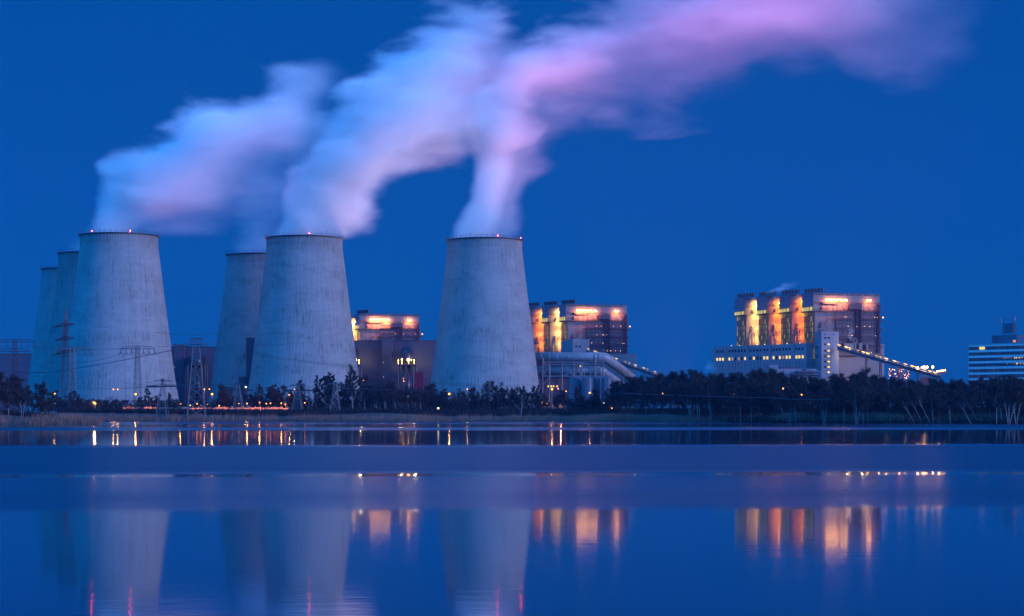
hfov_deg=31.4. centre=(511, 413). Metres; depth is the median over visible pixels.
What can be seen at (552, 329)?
boiler house
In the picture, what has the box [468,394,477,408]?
bare tree
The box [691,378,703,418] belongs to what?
birch tree
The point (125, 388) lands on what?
power cable
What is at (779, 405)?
birch tree
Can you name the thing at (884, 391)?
bare tree
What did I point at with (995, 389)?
birch tree
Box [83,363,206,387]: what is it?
power cable
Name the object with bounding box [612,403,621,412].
shrub
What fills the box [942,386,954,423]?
birch tree
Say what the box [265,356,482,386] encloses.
power cable
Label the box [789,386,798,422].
birch tree
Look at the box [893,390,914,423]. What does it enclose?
birch tree
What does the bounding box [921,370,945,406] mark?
loading boom
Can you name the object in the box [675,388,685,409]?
bare tree
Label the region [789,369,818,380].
pylon
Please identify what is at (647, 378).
bare tree
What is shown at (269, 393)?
bare tree
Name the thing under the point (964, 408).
shrub
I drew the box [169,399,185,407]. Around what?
shrub
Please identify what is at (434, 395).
bare tree
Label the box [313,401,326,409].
shrub
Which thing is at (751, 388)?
birch tree
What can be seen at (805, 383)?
birch tree
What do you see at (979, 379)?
birch tree
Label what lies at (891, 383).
bare tree
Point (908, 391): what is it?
birch tree
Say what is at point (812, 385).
bare tree
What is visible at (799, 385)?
birch tree
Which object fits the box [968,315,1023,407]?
office block
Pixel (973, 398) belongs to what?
bare tree
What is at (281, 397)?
bare tree
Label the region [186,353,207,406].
elbow duct
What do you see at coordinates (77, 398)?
bare tree
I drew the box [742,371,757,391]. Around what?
bare tree
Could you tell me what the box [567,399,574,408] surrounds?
bare tree
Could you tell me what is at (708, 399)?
birch tree
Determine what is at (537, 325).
boiler house
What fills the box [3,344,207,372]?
power cable
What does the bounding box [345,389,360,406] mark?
bare tree
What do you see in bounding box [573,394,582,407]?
bare tree
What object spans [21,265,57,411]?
cooling tower
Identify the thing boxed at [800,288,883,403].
boiler house
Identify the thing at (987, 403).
bare tree
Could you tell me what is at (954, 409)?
bare tree
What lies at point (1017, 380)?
bare tree
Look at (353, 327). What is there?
boiler house
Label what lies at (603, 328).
boiler house
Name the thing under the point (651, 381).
birch tree
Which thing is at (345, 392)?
bare tree
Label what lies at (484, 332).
cooling tower
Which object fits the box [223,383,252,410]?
pylon
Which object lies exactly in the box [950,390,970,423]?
birch tree
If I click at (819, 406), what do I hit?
birch tree
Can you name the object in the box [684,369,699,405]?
bare tree
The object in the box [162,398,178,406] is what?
shrub
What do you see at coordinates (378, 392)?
birch tree
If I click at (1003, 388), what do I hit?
birch tree
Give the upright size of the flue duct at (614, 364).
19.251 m
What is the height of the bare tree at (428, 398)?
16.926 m
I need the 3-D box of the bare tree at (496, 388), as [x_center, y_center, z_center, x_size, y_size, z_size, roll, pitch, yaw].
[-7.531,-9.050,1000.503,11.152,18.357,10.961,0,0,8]
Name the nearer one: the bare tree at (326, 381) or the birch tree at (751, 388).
the birch tree at (751, 388)
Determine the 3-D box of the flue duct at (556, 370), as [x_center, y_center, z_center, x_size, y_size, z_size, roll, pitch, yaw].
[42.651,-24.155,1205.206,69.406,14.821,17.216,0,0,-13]
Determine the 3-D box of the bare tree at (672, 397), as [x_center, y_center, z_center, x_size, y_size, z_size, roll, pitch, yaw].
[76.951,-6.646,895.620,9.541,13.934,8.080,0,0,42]
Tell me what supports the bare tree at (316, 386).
on the ground
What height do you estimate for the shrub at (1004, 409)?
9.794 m
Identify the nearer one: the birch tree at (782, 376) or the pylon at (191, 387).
the birch tree at (782, 376)
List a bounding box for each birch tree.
[4,378,16,414]
[13,379,31,416]
[23,389,33,409]
[249,394,253,407]
[256,383,267,402]
[270,385,276,400]
[297,379,305,404]
[312,394,317,405]
[345,363,361,407]
[358,383,367,406]
[369,386,379,408]
[374,385,381,405]
[380,384,388,407]
[390,385,399,408]
[403,386,411,406]
[409,385,419,405]
[416,388,423,408]
[553,394,558,407]
[560,391,567,407]
[574,387,579,401]
[587,394,593,406]
[620,380,626,398]
[635,377,643,397]
[641,387,650,413]
[645,376,655,407]
[655,372,664,391]
[668,380,690,411]
[678,369,688,384]
[678,377,703,417]
[685,372,694,385]
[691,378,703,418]
[695,374,706,390]
[701,375,716,421]
[706,373,716,392]
[711,372,725,389]
[733,382,744,420]
[738,372,747,394]
[745,378,757,422]
[755,367,769,384]
[765,367,778,411]
[775,374,781,392]
[775,396,787,421]
[778,371,788,392]
[782,372,799,411]
[783,388,794,422]
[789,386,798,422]
[797,378,803,410]
[800,375,812,401]
[816,379,826,393]
[816,390,830,422]
[827,374,837,392]
[831,397,838,419]
[833,378,844,409]
[838,388,848,422]
[847,380,869,422]
[858,394,866,413]
[878,374,890,396]
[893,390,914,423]
[899,385,920,419]
[910,384,930,423]
[924,385,938,423]
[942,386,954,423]
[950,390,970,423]
[957,387,976,420]
[976,377,985,398]
[987,379,992,398]
[989,377,1002,423]
[994,381,1004,419]
[996,374,1023,423]
[1004,375,1023,423]
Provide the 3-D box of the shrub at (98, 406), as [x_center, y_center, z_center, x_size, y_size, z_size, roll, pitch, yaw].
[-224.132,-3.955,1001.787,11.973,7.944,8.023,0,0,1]
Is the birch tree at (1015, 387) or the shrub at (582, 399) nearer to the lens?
the birch tree at (1015, 387)
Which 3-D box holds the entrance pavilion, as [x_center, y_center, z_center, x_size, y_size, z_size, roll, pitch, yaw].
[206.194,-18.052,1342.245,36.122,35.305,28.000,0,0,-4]
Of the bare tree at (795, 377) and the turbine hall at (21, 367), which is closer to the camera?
the bare tree at (795, 377)
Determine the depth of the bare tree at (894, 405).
749.73 m
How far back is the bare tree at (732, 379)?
875.43 m
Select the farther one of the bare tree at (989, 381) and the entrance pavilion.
the entrance pavilion
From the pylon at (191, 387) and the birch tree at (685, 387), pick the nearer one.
the birch tree at (685, 387)
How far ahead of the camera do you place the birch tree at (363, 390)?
984.59 m
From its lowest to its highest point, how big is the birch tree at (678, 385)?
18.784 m
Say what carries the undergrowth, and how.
on the ground
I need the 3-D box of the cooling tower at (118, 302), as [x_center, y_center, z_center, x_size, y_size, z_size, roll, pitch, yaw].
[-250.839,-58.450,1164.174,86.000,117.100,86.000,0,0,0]
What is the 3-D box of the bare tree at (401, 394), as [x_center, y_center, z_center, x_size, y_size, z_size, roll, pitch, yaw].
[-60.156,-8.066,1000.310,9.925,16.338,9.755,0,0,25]
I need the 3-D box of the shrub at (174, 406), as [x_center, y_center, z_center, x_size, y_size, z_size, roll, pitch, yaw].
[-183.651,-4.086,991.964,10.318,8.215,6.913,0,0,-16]
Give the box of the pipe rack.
[542,358,603,407]
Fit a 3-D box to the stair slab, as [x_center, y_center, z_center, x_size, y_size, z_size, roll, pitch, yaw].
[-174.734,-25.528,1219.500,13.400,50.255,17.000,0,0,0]
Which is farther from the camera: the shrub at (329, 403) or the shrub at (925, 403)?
the shrub at (329, 403)
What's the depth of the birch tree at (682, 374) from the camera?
921.68 m
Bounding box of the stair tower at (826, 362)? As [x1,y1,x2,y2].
[814,332,838,405]
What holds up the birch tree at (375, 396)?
on the ground
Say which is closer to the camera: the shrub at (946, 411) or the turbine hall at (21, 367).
the shrub at (946, 411)
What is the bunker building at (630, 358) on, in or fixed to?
on the ground
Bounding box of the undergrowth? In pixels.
[1,406,1023,423]
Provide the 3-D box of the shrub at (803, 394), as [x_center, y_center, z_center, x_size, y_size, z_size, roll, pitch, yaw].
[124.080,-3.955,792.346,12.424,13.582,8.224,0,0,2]
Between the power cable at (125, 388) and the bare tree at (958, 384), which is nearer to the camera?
the bare tree at (958, 384)
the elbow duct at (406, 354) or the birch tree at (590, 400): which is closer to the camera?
the birch tree at (590, 400)
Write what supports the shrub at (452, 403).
on the ground
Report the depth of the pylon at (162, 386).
954.41 m
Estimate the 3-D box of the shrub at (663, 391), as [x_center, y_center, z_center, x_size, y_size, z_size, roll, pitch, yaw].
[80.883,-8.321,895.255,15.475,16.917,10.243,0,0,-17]
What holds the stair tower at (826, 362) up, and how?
on the ground
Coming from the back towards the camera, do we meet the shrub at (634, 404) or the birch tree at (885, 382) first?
the shrub at (634, 404)
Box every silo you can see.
[572,372,581,408]
[582,372,592,407]
[593,372,600,399]
[601,372,611,407]
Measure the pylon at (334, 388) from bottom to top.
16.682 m
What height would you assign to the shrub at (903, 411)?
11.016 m
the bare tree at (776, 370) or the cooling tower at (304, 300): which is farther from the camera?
the cooling tower at (304, 300)
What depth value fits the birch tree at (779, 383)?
847.56 m
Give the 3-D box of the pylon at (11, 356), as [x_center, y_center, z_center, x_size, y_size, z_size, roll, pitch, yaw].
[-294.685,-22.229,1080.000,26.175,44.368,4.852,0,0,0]
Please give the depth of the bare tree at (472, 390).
1016.63 m
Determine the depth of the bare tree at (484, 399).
990.00 m
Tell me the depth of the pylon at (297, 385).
984.46 m
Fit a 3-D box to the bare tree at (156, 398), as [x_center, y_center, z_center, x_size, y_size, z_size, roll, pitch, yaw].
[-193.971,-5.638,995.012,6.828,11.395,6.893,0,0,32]
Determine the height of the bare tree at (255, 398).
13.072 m
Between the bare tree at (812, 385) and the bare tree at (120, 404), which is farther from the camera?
the bare tree at (120, 404)
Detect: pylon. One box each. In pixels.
[0,339,34,411]
[52,346,92,407]
[53,310,74,401]
[120,345,156,406]
[146,379,178,416]
[183,338,213,416]
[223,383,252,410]
[282,383,312,410]
[321,382,349,409]
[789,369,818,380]
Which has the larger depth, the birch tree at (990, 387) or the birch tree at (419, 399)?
the birch tree at (419, 399)
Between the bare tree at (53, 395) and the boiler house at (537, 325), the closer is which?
the bare tree at (53, 395)
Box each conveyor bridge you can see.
[586,348,658,380]
[837,344,941,381]
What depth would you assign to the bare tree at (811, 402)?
782.27 m
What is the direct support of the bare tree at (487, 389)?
on the ground
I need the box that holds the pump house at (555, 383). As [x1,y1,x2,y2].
[538,377,568,409]
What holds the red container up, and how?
on the ground
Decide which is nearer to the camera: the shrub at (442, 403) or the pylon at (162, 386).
the pylon at (162, 386)
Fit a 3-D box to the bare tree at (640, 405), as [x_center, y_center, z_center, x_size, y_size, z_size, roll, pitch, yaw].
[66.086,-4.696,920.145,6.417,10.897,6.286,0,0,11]
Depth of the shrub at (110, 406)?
984.32 m
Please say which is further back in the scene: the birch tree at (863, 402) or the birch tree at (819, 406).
the birch tree at (819, 406)
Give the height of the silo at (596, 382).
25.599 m
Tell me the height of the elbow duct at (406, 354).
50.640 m
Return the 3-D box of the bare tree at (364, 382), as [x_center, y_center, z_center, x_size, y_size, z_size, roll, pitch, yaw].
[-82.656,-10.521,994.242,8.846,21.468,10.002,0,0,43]
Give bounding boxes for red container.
[414,372,423,408]
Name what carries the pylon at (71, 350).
on the ground
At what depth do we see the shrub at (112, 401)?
1003.23 m
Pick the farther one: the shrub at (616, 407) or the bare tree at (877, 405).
the shrub at (616, 407)
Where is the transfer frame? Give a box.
[889,367,909,386]
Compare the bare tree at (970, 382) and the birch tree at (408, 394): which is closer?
the bare tree at (970, 382)
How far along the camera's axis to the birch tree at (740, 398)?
802.05 m
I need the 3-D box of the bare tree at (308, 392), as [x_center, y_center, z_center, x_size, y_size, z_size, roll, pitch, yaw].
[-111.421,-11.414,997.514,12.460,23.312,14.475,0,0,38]
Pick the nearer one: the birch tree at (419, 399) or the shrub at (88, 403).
the birch tree at (419, 399)
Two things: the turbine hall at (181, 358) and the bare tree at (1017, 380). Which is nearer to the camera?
the bare tree at (1017, 380)
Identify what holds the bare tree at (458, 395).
on the ground
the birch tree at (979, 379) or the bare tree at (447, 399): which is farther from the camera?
the bare tree at (447, 399)
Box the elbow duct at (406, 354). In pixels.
[397,347,416,407]
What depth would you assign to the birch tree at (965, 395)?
715.45 m
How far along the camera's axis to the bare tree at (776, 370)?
853.84 m
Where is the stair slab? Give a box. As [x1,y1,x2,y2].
[239,338,254,406]
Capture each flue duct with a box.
[535,352,635,378]
[537,366,623,382]
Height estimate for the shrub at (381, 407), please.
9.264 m
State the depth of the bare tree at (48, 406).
719.93 m
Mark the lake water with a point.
(322, 518)
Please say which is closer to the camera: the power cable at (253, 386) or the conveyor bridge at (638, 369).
the power cable at (253, 386)
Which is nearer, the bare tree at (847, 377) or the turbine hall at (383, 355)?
the bare tree at (847, 377)
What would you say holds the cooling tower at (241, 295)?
on the ground
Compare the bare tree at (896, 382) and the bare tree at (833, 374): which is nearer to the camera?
the bare tree at (896, 382)
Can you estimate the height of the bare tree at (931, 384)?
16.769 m
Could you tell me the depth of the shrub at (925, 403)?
739.85 m
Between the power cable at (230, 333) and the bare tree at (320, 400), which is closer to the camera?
the power cable at (230, 333)
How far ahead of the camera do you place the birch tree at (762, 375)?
824.44 m
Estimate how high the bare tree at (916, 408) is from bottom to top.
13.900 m
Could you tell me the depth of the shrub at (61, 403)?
995.34 m
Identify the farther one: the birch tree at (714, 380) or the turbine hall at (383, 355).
the turbine hall at (383, 355)
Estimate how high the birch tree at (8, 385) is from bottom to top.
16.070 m
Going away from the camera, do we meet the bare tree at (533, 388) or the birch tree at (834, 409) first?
the birch tree at (834, 409)
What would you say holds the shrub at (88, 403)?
on the ground
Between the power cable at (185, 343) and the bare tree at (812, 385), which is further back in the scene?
the power cable at (185, 343)
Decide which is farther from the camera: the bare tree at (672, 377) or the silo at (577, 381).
the silo at (577, 381)
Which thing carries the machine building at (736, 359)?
on the ground
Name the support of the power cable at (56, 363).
hanging from the pylon at (135, 373)
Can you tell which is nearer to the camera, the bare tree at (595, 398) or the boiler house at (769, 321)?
the bare tree at (595, 398)
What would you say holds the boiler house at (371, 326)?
on the ground
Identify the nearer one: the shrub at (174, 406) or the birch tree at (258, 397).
the shrub at (174, 406)
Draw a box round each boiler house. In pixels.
[351,312,356,339]
[354,309,422,339]
[529,302,543,376]
[541,301,560,375]
[558,299,630,353]
[733,291,762,345]
[756,290,780,344]
[777,289,807,343]
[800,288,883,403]
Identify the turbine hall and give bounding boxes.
[0,354,31,410]
[171,344,215,406]
[354,337,435,407]
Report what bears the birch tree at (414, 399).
on the ground
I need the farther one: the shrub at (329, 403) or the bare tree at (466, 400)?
the shrub at (329, 403)
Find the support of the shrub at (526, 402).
on the ground
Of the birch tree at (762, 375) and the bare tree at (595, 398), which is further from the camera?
the bare tree at (595, 398)
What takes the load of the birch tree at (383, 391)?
on the ground
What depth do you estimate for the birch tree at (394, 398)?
984.15 m
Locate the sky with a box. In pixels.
[0,0,1023,408]
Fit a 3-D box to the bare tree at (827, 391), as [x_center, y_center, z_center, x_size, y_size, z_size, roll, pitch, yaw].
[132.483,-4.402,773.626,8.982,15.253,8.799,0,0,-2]
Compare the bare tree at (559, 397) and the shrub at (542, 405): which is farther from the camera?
the bare tree at (559, 397)
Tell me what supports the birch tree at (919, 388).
on the ground
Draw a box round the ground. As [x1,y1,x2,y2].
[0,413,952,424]
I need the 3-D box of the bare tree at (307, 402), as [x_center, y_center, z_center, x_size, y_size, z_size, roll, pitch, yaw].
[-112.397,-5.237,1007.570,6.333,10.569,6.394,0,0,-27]
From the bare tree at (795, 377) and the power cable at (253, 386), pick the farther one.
the power cable at (253, 386)
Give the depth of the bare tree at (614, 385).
973.58 m
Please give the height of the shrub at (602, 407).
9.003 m
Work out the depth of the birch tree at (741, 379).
843.39 m
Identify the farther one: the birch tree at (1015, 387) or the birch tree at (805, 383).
the birch tree at (805, 383)
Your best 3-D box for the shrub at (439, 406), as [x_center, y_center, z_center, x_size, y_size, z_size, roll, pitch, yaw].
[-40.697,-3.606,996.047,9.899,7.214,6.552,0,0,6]
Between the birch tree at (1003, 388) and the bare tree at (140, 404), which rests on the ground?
the bare tree at (140, 404)
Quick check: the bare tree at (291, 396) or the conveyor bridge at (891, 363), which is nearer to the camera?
the bare tree at (291, 396)
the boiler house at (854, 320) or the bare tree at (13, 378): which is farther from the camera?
the boiler house at (854, 320)
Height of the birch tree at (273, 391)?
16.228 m
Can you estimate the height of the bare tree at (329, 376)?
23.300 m
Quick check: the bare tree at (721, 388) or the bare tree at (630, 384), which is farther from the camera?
the bare tree at (630, 384)
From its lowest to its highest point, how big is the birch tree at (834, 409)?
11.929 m
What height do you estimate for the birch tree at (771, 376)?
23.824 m
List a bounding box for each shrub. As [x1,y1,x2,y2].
[53,396,69,408]
[75,398,96,408]
[94,400,112,408]
[100,397,118,407]
[107,402,115,408]
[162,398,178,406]
[165,399,181,408]
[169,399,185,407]
[231,400,246,407]
[289,400,305,409]
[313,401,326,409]
[324,400,340,408]
[374,400,393,408]
[407,403,418,412]
[431,401,445,409]
[437,401,452,408]
[446,397,458,409]
[511,399,529,408]
[535,399,552,409]
[576,396,594,409]
[595,398,609,408]
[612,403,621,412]
[626,391,643,410]
[644,391,663,411]
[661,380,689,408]
[680,382,697,409]
[695,383,726,415]
[767,380,798,412]
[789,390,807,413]
[808,396,818,415]
[838,391,859,413]
[880,386,901,414]
[901,401,916,416]
[914,387,940,416]
[937,398,952,415]
[957,402,969,413]
[972,390,992,414]
[992,404,1011,414]
[1006,403,1023,418]
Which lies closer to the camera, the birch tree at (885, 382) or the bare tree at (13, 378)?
the bare tree at (13, 378)
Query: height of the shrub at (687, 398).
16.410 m
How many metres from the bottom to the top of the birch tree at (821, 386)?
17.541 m
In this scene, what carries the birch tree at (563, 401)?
on the ground
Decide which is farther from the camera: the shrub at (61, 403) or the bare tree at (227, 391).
the bare tree at (227, 391)
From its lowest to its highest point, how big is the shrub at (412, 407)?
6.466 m
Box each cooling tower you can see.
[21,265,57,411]
[34,246,78,412]
[52,229,181,412]
[206,250,265,407]
[244,231,365,409]
[429,232,539,408]
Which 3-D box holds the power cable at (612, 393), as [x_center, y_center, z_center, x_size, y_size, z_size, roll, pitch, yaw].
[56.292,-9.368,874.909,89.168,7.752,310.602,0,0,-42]
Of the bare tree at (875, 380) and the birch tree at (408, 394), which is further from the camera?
the birch tree at (408, 394)
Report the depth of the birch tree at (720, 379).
874.01 m
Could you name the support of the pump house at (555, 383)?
on the ground
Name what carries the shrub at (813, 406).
on the ground
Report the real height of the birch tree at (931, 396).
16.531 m
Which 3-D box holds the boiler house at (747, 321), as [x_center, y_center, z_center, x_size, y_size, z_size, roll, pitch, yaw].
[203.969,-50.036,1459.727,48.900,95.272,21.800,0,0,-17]
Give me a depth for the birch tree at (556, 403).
989.14 m
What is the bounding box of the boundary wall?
[122,406,287,410]
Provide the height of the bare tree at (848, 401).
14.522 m
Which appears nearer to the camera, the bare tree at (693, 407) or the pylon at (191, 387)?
the bare tree at (693, 407)
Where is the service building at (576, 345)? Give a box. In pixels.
[562,339,588,407]
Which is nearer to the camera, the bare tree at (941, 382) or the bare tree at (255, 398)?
the bare tree at (941, 382)
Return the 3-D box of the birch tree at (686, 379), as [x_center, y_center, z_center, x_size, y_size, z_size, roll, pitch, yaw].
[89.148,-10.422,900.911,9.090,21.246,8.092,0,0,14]
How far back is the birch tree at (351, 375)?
986.23 m
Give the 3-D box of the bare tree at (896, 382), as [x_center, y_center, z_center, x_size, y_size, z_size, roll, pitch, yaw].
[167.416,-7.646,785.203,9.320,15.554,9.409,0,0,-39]
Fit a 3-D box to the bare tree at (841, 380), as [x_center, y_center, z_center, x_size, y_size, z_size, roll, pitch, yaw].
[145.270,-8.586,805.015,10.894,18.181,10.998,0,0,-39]
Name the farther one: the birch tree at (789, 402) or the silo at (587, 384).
the silo at (587, 384)
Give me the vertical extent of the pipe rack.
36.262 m
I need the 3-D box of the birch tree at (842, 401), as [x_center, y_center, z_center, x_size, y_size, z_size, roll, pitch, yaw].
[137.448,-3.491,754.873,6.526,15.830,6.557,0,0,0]
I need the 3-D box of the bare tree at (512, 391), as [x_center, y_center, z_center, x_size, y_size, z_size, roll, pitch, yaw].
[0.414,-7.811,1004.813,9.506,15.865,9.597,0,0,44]
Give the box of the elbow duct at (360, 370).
[355,348,362,392]
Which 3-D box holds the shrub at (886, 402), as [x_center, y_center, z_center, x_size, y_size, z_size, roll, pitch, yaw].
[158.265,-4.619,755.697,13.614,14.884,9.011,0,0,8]
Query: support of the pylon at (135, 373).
on the ground
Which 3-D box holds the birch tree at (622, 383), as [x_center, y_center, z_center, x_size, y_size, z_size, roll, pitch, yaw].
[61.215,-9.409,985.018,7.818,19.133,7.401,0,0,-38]
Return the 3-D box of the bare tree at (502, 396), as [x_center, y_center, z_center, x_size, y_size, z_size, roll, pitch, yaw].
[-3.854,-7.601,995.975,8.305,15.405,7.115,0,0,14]
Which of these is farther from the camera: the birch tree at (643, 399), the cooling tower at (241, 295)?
the cooling tower at (241, 295)
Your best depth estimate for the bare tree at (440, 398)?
1000.18 m
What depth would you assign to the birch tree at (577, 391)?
1013.05 m
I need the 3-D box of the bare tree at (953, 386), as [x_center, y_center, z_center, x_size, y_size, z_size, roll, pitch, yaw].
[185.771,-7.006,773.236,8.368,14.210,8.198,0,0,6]
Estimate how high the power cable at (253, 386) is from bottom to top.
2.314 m
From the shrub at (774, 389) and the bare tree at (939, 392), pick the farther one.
the shrub at (774, 389)
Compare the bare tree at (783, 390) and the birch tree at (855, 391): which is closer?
the birch tree at (855, 391)
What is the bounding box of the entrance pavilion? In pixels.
[764,365,820,408]
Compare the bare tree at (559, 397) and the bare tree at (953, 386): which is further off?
the bare tree at (559, 397)
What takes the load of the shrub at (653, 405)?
on the ground
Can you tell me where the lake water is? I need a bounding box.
[0,421,1023,615]
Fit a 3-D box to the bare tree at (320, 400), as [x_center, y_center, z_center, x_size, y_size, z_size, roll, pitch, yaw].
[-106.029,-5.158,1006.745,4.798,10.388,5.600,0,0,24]
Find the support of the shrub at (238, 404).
on the ground
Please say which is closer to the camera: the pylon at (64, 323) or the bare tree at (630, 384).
the bare tree at (630, 384)
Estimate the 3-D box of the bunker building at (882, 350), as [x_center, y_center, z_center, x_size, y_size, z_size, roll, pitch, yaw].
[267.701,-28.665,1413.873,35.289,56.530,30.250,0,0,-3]
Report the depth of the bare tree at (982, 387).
762.61 m
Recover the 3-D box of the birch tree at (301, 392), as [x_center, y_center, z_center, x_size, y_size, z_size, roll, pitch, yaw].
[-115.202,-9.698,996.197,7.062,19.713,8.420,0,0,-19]
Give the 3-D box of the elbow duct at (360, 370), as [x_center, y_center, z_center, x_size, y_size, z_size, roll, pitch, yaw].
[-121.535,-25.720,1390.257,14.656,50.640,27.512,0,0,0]
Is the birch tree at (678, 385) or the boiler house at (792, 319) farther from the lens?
the boiler house at (792, 319)
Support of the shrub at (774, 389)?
on the ground
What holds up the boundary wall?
on the ground
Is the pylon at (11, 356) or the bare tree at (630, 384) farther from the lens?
the pylon at (11, 356)
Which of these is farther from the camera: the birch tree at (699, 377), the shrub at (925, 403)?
the birch tree at (699, 377)
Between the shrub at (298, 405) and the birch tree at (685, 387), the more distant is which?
the shrub at (298, 405)
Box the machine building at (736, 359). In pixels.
[713,343,813,408]
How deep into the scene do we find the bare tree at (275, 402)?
1006.91 m
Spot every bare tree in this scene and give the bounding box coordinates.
[0,371,12,417]
[5,373,25,410]
[30,381,49,412]
[39,392,53,413]
[48,390,58,411]
[67,390,81,407]
[75,394,81,406]
[117,400,123,407]
[136,396,145,409]
[150,394,161,407]
[212,383,228,407]
[224,387,237,405]
[239,392,249,407]
[247,391,257,407]
[262,384,279,407]
[272,393,282,407]
[276,384,292,406]
[286,388,297,408]
[300,372,317,407]
[305,396,313,407]
[312,375,326,401]
[317,375,335,408]
[318,396,324,407]
[321,372,335,406]
[332,380,350,403]
[343,375,357,408]
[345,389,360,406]
[352,375,369,407]
[385,381,401,406]
[396,385,407,406]
[421,385,434,407]
[427,383,440,406]
[436,388,449,406]
[439,391,452,405]
[453,388,467,403]
[462,396,470,407]
[467,386,478,405]
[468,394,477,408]
[478,393,488,408]
[480,380,500,408]
[490,382,504,407]
[497,387,511,408]
[507,386,519,407]
[514,392,525,416]
[518,385,529,407]
[527,384,540,407]
[532,389,545,404]
[557,390,568,408]
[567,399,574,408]
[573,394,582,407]
[588,387,600,408]
[603,388,616,408]
[606,380,621,408]
[622,375,640,406]
[622,394,636,408]
[638,385,655,408]
[638,395,647,411]
[643,376,656,406]
[652,381,666,407]
[660,387,675,408]
[662,370,681,405]
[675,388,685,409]
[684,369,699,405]
[690,385,705,410]
[709,385,726,415]
[723,373,738,400]
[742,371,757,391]
[746,368,773,396]
[766,368,781,390]
[777,384,799,410]
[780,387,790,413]
[787,375,798,388]
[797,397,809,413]
[801,376,818,406]
[801,392,817,414]
[815,387,833,414]
[826,372,840,404]
[830,375,848,400]
[838,388,857,413]
[844,367,878,422]
[845,373,854,396]
[866,373,881,408]
[871,395,884,414]
[876,389,894,415]
[885,376,898,407]
[891,379,905,395]
[891,388,906,413]
[905,379,917,405]
[907,390,924,416]
[925,378,936,405]
[927,387,948,416]
[931,378,946,404]
[943,382,956,404]
[948,396,957,414]
[953,379,967,405]
[964,396,978,416]
[967,380,976,404]
[973,380,989,403]
[981,397,993,413]
[983,377,997,402]
[991,377,1006,397]
[1004,375,1020,402]
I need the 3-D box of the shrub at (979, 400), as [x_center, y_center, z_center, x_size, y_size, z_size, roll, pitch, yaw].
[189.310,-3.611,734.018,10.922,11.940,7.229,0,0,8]
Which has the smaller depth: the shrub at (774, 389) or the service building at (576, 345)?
the shrub at (774, 389)
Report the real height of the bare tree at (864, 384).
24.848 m
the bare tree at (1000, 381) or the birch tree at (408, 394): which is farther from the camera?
the birch tree at (408, 394)
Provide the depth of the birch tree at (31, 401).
690.14 m
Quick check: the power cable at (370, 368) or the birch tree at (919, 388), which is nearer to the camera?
the birch tree at (919, 388)
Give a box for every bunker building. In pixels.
[589,354,636,408]
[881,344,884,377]
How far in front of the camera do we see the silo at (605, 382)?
1115.32 m
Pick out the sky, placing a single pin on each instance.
(668, 161)
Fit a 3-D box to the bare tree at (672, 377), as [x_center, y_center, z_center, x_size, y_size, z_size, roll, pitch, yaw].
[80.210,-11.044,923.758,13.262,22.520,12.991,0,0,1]
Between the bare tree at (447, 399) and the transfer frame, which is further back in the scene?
the transfer frame
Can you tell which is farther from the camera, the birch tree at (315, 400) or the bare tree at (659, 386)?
the birch tree at (315, 400)
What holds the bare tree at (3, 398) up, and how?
on the ground
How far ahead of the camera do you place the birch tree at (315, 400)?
1010.44 m
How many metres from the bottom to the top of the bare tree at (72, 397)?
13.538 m
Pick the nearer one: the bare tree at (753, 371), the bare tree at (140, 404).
the bare tree at (753, 371)
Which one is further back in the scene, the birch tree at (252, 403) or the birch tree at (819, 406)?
the birch tree at (252, 403)
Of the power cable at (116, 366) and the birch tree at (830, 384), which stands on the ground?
the birch tree at (830, 384)
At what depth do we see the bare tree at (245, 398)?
1019.84 m
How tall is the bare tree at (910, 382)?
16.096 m
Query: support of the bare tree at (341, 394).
on the ground
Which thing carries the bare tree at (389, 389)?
on the ground
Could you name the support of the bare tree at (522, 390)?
on the ground
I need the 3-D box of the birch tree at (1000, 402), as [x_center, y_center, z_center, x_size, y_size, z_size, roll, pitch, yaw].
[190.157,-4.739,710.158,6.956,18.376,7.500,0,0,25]
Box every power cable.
[2,354,119,364]
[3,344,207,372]
[32,341,290,348]
[64,355,193,388]
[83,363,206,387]
[158,332,288,334]
[165,385,361,388]
[262,354,472,384]
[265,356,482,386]
[370,389,830,399]
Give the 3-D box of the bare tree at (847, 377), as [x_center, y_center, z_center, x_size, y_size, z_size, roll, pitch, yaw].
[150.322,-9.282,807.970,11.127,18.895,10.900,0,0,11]
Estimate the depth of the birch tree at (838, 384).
803.28 m
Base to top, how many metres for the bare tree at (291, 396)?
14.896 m
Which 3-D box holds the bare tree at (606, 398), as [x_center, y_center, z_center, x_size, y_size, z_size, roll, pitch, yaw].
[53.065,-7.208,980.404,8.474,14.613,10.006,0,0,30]
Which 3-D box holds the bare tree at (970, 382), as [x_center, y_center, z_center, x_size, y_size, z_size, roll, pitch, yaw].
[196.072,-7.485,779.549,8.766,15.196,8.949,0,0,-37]
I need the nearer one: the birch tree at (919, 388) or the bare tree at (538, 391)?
the birch tree at (919, 388)
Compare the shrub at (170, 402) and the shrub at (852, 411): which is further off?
the shrub at (170, 402)

